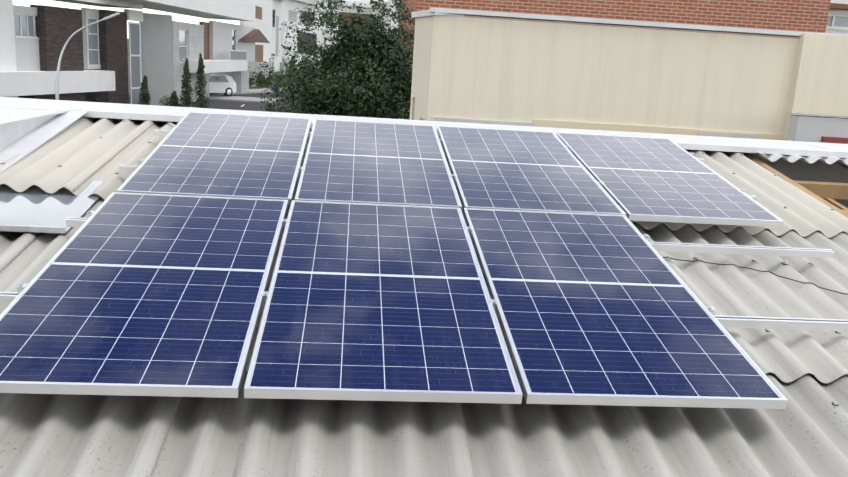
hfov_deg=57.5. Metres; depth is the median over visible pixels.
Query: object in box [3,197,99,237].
roof void slab
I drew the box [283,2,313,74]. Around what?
street lamp
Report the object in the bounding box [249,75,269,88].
hedge
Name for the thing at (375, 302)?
solar panel
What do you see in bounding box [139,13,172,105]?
house side wall
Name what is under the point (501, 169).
solar panel
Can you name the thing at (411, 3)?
brick tower house
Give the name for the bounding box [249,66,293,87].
hedge
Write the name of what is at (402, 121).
flashing lap seams
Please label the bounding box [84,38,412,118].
ground
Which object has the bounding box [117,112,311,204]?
solar panel
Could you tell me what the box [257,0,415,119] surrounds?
street tree
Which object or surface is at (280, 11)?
white house
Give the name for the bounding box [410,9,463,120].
beige block side wall
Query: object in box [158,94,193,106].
shrub
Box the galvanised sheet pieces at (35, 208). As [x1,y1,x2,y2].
[0,181,103,233]
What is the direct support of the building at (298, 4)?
on the ground
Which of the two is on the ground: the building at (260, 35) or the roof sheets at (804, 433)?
the building at (260, 35)
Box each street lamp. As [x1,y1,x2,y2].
[55,12,119,99]
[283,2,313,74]
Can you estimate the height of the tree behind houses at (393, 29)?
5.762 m
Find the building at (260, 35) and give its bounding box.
[238,0,273,83]
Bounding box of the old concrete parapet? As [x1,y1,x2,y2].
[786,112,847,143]
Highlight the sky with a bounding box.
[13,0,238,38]
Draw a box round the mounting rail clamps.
[0,124,847,330]
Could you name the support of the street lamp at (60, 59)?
on the ground
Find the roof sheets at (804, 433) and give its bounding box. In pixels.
[0,371,847,476]
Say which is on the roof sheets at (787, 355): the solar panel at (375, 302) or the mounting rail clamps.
the mounting rail clamps
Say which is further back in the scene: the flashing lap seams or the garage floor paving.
the garage floor paving
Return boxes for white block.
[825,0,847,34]
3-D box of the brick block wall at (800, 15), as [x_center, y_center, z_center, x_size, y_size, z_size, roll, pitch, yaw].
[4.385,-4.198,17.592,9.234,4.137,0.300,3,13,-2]
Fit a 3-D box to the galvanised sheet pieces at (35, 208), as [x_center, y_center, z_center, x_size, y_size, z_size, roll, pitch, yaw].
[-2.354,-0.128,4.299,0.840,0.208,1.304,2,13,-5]
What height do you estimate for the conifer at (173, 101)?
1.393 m
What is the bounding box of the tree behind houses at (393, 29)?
[386,27,413,64]
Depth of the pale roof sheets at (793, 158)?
6.91 m
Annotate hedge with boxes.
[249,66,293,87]
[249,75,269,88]
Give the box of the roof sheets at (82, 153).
[0,117,847,237]
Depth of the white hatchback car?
55.13 m
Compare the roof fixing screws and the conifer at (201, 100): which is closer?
the roof fixing screws
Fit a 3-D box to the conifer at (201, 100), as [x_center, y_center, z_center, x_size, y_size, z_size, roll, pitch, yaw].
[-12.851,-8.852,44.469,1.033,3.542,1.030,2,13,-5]
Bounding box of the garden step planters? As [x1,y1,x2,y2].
[265,62,318,81]
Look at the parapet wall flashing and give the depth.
6.98 m
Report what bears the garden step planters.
on the ground
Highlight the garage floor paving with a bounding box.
[129,93,278,102]
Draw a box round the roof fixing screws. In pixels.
[0,118,840,405]
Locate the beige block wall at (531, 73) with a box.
[427,7,847,140]
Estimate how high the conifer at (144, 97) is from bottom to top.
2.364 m
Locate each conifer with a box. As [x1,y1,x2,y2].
[138,75,150,104]
[168,90,179,106]
[178,58,193,106]
[193,53,208,107]
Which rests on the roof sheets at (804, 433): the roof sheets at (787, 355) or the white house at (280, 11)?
the roof sheets at (787, 355)
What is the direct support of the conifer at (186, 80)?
on the ground
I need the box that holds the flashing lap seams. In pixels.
[0,107,844,151]
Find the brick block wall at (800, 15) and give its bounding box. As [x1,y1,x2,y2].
[416,0,830,38]
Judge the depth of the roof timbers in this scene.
6.87 m
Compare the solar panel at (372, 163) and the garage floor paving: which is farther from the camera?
the garage floor paving
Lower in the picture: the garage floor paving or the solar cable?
the solar cable
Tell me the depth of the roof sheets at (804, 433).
2.80 m
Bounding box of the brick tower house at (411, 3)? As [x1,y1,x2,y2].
[398,0,415,64]
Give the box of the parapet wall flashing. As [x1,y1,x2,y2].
[0,97,847,207]
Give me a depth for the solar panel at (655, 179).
5.38 m
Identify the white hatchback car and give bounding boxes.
[209,73,235,95]
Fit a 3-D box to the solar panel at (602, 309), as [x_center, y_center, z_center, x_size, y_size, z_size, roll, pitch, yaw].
[0.797,0.230,3.755,0.992,0.346,1.938,2,13,-5]
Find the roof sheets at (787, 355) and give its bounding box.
[0,197,847,383]
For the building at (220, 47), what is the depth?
52.96 m
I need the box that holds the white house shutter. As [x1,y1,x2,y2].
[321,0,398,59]
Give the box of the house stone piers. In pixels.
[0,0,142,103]
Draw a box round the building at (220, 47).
[124,0,256,103]
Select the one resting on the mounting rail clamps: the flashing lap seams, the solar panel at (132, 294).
the solar panel at (132, 294)
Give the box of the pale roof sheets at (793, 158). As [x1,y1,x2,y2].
[753,151,847,164]
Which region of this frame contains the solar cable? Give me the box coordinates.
[662,256,847,294]
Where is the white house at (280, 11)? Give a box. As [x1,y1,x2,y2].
[272,0,288,71]
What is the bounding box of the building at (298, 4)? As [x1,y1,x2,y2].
[281,0,322,67]
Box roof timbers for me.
[739,152,847,217]

